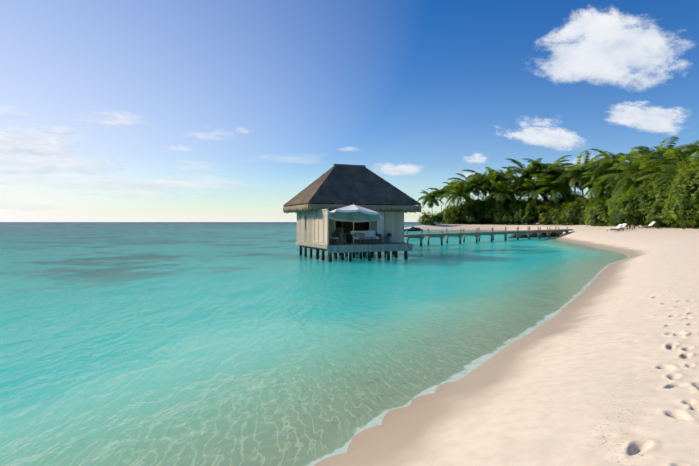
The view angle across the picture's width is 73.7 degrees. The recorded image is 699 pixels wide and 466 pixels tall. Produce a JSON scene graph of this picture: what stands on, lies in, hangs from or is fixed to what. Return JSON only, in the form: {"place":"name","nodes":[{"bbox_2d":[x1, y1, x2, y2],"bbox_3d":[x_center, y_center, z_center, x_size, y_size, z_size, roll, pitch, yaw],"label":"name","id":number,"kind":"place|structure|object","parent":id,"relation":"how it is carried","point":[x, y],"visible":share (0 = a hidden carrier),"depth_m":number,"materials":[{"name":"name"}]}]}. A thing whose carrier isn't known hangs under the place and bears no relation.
{"place":"outdoors","nodes":[
{"label":"outdoors","id":0,"kind":"place"},
{"bbox_2d":[0,200,58,210],"bbox_3d":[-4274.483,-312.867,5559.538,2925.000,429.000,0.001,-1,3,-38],"label":"cloud","id":1,"kind":"structure","parent":0,"point":[28,206],"depth_m":5782.56,"materials":[{"name":"white"}]},
{"bbox_2d":[0,128,69,154],"bbox_3d":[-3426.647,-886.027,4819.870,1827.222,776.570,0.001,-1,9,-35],"label":"cloud","id":2,"kind":"structure","parent":0,"point":[19,143],"depth_m":4871.35,"materials":[{"name":"white"}]},
{"bbox_2d":[17,125,72,135],"bbox_3d":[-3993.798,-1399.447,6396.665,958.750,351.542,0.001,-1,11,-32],"label":"cloud","id":3,"kind":"structure","parent":0,"point":[60,130],"depth_m":6379.32,"materials":[{"name":"white"}]},
{"bbox_2d":[0,152,126,187],"bbox_3d":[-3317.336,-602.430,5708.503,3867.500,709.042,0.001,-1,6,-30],"label":"cloud","id":4,"kind":"structure","parent":0,"point":[90,182],"depth_m":5672.36,"materials":[{"name":"white"}]},
{"bbox_2d":[0,136,136,191],"bbox_3d":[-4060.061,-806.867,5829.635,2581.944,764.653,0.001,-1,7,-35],"label":"cloud","id":5,"kind":"structure","parent":0,"point":[32,167],"depth_m":5904.47,"materials":[{"name":"white"}]},
{"bbox_2d":[36,113,136,142],"bbox_3d":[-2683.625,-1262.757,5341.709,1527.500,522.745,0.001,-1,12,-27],"label":"cloud","id":6,"kind":"structure","parent":0,"point":[121,121],"depth_m":5337.37,"materials":[{"name":"white"}]},
{"bbox_2d":[0,121,178,208],"bbox_3d":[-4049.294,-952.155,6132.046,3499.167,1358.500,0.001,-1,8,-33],"label":"cloud","id":7,"kind":"structure","parent":0,"point":[64,161],"depth_m":6219.48,"materials":[{"name":"white"}]},
{"bbox_2d":[18,167,224,210],"bbox_3d":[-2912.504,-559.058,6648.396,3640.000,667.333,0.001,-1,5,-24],"label":"cloud","id":8,"kind":"structure","parent":0,"point":[136,192],"depth_m":6560.39,"materials":[{"name":"white"}]},
{"bbox_2d":[165,145,185,150],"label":"cloud","id":9,"kind":"structure","parent":0,"point":[179,148],"depth_m":5897.17,"materials":[{"name":"white"}]},
{"bbox_2d":[136,169,253,195],"bbox_3d":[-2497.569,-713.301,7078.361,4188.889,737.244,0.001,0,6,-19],"label":"cloud","id":10,"kind":"structure","parent":0,"point":[195,183],"depth_m":7055.43,"materials":[{"name":"white"}]},
{"bbox_2d":[0,222,628,465],"bbox_3d":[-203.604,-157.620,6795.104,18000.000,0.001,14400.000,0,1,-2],"label":"water","id":11,"kind":"structure","parent":0,"point":[118,340],"depth_m":12.14,"materials":[{"name":"teal liquid"}]},
{"bbox_2d":[404,227,572,245],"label":"jetty","id":12,"kind":"object","parent":11,"relation":"in","point":[477,234],"visible":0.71,"depth_m":58.03,"materials":[{"name":"wood"}]},
{"bbox_2d":[0,0,698,221],"label":"sky","id":13,"kind":"structure","parent":0,"point":[284,88],"materials":[{"name":"blue"}]},
{"bbox_2d":[373,163,421,175],"bbox_3d":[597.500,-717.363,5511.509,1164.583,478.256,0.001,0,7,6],"label":"cloud","id":14,"kind":"structure","parent":0,"point":[391,170],"depth_m":5510.13,"materials":[{"name":"white"}]},
{"bbox_2d":[102,223,698,465],"bbox_3d":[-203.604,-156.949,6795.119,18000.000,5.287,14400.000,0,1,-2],"label":"ground","id":15,"kind":"structure","parent":0,"point":[602,369],"depth_m":6.01,"materials":[{"name":"beige sand"}]},
{"bbox_2d":[283,164,421,261],"bbox_3d":[0.345,-0.588,34.060,8.684,9.001,8.241,-1,1,-23],"label":"water villa","id":16,"kind":"object","parent":15,"relation":"on","point":[316,201],"visible":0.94,"depth_m":32.84,"materials":[{"name":"grey wood"}]},
{"bbox_2d":[329,228,344,244],"bbox_3d":[-0.813,0.203,30.822,0.835,1.070,0.870,-1,2,-38],"label":"armchair","id":17,"kind":"object","parent":16,"relation":"on","point":[337,237],"visible":0.9,"depth_m":30.63,"materials":[{"name":"wicker"}]},
{"bbox_2d":[326,203,381,243],"bbox_3d":[0.236,-0.616,30.520,3.627,2.722,3.613,-1,2,-33],"label":"parasol","id":18,"kind":"object","parent":16,"relation":"on","point":[353,213],"visible":1,"depth_m":31.31,"materials":[{"name":"white fabric"}]},
{"bbox_2d":[346,231,381,242],"bbox_3d":[1.024,0.275,32.347,2.300,0.853,0.950,-1,1,-23],"label":"sofa","id":19,"kind":"object","parent":16,"relation":"on","point":[357,236],"visible":0.88,"depth_m":32.16,"materials":[{"name":"fabric"}]},
{"bbox_2d":[359,236,375,243],"bbox_3d":[1.211,0.470,31.129,1.000,0.520,0.600,-1,1,-23],"label":"coffee table","id":20,"kind":"object","parent":16,"relation":"on","point":[363,238],"visible":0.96,"depth_m":31.18,"materials":[{"name":"wood"}]},
{"bbox_2d":[385,232,392,242],"bbox_3d":[2.851,0.280,33.363,0.846,0.796,0.782,0,1,6],"label":"potted plant","id":21,"kind":"object","parent":16,"relation":"on","point":[388,238],"visible":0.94,"depth_m":33.23,"materials":[{"name":"green plant"}]},
{"bbox_2d":[417,189,446,213],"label":"palm","id":22,"kind":"object","parent":15,"relation":"on","point":[431,199],"visible":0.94,"depth_m":317.80,"materials":[{"name":"green plant"}]},
{"bbox_2d":[426,186,450,211],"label":"palm","id":23,"kind":"object","parent":15,"relation":"on","point":[439,193],"visible":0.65,"depth_m":319.09,"materials":[{"name":"green plant"}]},
{"bbox_2d":[443,178,461,192],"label":"palm","id":24,"kind":"object","parent":15,"relation":"on","point":[455,181],"visible":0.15,"depth_m":317.29,"materials":[{"name":"green plant"}]},
{"bbox_2d":[438,182,480,223],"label":"palm","id":25,"kind":"object","parent":15,"relation":"on","point":[460,192],"visible":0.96,"depth_m":145.33,"materials":[{"name":"green plant"}]},
{"bbox_2d":[447,173,486,223],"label":"palm","id":26,"kind":"object","parent":15,"relation":"on","point":[470,181],"visible":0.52,"depth_m":148.74,"materials":[{"name":"green plant"}]},
{"bbox_2d":[466,199,490,223],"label":"tree","id":27,"kind":"object","parent":15,"relation":"on","point":[479,202],"visible":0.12,"depth_m":149.88,"materials":[{"name":"green plant"}]},
{"bbox_2d":[404,226,562,237],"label":"rocks","id":28,"kind":"object","parent":15,"relation":"on","point":[521,235],"visible":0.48,"depth_m":78.50,"materials":[{"name":"grey stone"}]},
{"bbox_2d":[462,169,505,223],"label":"palm","id":29,"kind":"object","parent":15,"relation":"on","point":[477,175],"visible":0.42,"depth_m":149.56,"materials":[{"name":"green plant"}]},
{"bbox_2d":[479,167,518,223],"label":"palm","id":30,"kind":"object","parent":15,"relation":"on","point":[499,177],"visible":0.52,"depth_m":145.13,"materials":[{"name":"green plant"}]},
{"bbox_2d":[480,180,521,223],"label":"palm","id":31,"kind":"object","parent":15,"relation":"on","point":[499,193],"visible":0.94,"depth_m":141.88,"materials":[{"name":"green plant"}]},
{"bbox_2d":[500,177,530,196],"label":"palm","id":32,"kind":"object","parent":15,"relation":"on","point":[512,181],"visible":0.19,"depth_m":145.09,"materials":[{"name":"green plant"}]},
{"bbox_2d":[501,167,535,221],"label":"palm","id":33,"kind":"object","parent":15,"relation":"on","point":[514,176],"visible":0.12,"depth_m":152.44,"materials":[{"name":"green plant"}]},
{"bbox_2d":[504,158,550,187],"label":"palm","id":34,"kind":"object","parent":15,"relation":"on","point":[528,172],"visible":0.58,"depth_m":141.09,"materials":[{"name":"green plant"}]},
{"bbox_2d":[515,175,554,223],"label":"palm","id":35,"kind":"object","parent":15,"relation":"on","point":[531,186],"visible":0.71,"depth_m":137.28,"materials":[{"name":"green plant"}]},
{"bbox_2d":[524,155,574,195],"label":"palm","id":36,"kind":"object","parent":15,"relation":"on","point":[543,169],"visible":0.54,"depth_m":137.50,"materials":[{"name":"green plant"}]},
{"bbox_2d":[417,146,698,228],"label":"shrubs","id":37,"kind":"object","parent":15,"relation":"on","point":[661,207],"visible":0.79,"depth_m":85.91,"materials":[{"name":"green plant"}]},
{"bbox_2d":[530,174,585,203],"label":"palm","id":38,"kind":"object","parent":15,"relation":"on","point":[556,190],"visible":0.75,"depth_m":130.98,"materials":[{"name":"green plant"}]},
{"bbox_2d":[421,172,698,228],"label":"shrub stems","id":39,"kind":"object","parent":15,"relation":"on","point":[692,191],"visible":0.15,"depth_m":125.79,"materials":[{"name":"green plant"}]},
{"bbox_2d":[539,164,581,200],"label":"palm","id":40,"kind":"object","parent":15,"relation":"on","point":[559,173],"visible":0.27,"depth_m":133.49,"materials":[{"name":"green plant"}]},
{"bbox_2d":[554,150,607,197],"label":"palm","id":41,"kind":"object","parent":15,"relation":"on","point":[576,172],"visible":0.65,"depth_m":127.45,"materials":[{"name":"green plant"}]},
{"bbox_2d":[579,163,616,191],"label":"palm","id":42,"kind":"object","parent":15,"relation":"on","point":[591,185],"visible":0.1,"depth_m":133.56,"materials":[{"name":"green plant"}]},
{"bbox_2d":[581,171,621,200],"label":"palm","id":43,"kind":"object","parent":15,"relation":"on","point":[597,190],"visible":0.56,"depth_m":112.72,"materials":[{"name":"green plant"}]},
{"bbox_2d":[585,148,635,180],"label":"palm","id":44,"kind":"object","parent":15,"relation":"on","point":[607,162],"visible":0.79,"depth_m":110.93,"materials":[{"name":"green plant"}]},
{"bbox_2d":[596,155,632,224],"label":"palm","id":45,"kind":"object","parent":15,"relation":"on","point":[611,176],"visible":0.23,"depth_m":94.25,"materials":[{"name":"green plant"}]},
{"bbox_2d":[606,224,623,231],"bbox_3d":[33.850,-0.637,59.322,2.000,0.953,0.680,0,1,-10],"label":"sun lounger","id":46,"kind":"object","parent":15,"relation":"on","point":[619,226],"visible":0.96,"depth_m":59.12,"materials":[{"name":"white wood"}]},
{"bbox_2d":[612,223,627,230],"bbox_3d":[35.211,-0.775,60.660,2.000,0.953,0.680,0,1,-16],"label":"sun lounger","id":47,"kind":"object","parent":15,"relation":"on","point":[624,225],"visible":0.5,"depth_m":60.55,"materials":[{"name":"white wood"}]},
{"bbox_2d":[607,148,682,199],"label":"palm","id":48,"kind":"object","parent":15,"relation":"on","point":[635,170],"visible":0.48,"depth_m":80.44,"materials":[{"name":"green plant"}]},
{"bbox_2d":[639,222,656,228],"bbox_3d":[37.858,-0.975,59.134,2.000,0.953,0.680,0,1,2],"label":"sun lounger","id":49,"kind":"object","parent":15,"relation":"on","point":[651,224],"visible":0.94,"depth_m":58.88,"materials":[{"name":"white wood"}]},
{"bbox_2d":[622,136,697,174],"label":"palm","id":50,"kind":"object","parent":15,"relation":"on","point":[672,140],"visible":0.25,"depth_m":81.80,"materials":[{"name":"green plant"}]},
{"bbox_2d":[631,148,697,179],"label":"palm","id":51,"kind":"object","parent":15,"relation":"on","point":[655,162],"visible":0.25,"depth_m":67.93,"materials":[{"name":"green plant"}]},
{"bbox_2d":[635,162,695,226],"bbox_3d":[45.542,-5.264,61.274,12.592,9.594,11.292,0,1,-2],"label":"palm","id":52,"kind":"object","parent":15,"relation":"on","point":[669,168],"visible":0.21,"depth_m":62.94,"materials":[{"name":"green plant"}]},
{"bbox_2d":[654,140,698,160],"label":"palm","id":53,"kind":"object","parent":15,"relation":"on","point":[690,151],"visible":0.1,"depth_m":85.75,"materials":[{"name":"green plant"}]},
{"bbox_2d":[464,154,485,163],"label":"cloud","id":54,"kind":"structure","parent":0,"point":[478,158],"depth_m":5451.69,"materials":[{"name":"white"}]},
{"bbox_2d":[497,118,583,151],"bbox_3d":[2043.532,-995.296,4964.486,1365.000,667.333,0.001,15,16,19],"label":"cloud","id":55,"kind":"structure","parent":0,"point":[559,139],"depth_m":4936.53,"materials":[{"name":"white"}]},
{"bbox_2d":[538,8,686,90],"bbox_3d":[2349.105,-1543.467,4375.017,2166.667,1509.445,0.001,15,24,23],"label":"cloud","id":56,"kind":"structure","parent":0,"point":[612,47],"depth_m":4297.92,"materials":[{"name":"white"}]},
{"bbox_2d":[606,102,685,134],"bbox_3d":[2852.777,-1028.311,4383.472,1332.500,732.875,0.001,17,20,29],"label":"cloud","id":57,"kind":"structure","parent":0,"point":[656,119],"depth_m":4397.86,"materials":[{"name":"white"}]},
{"bbox_2d":[660,29,684,54],"bbox_3d":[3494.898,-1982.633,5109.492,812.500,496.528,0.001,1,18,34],"label":"cloud","id":58,"kind":"structure","parent":0,"point":[667,50],"depth_m":5094.29,"materials":[{"name":"white"}]}
]}

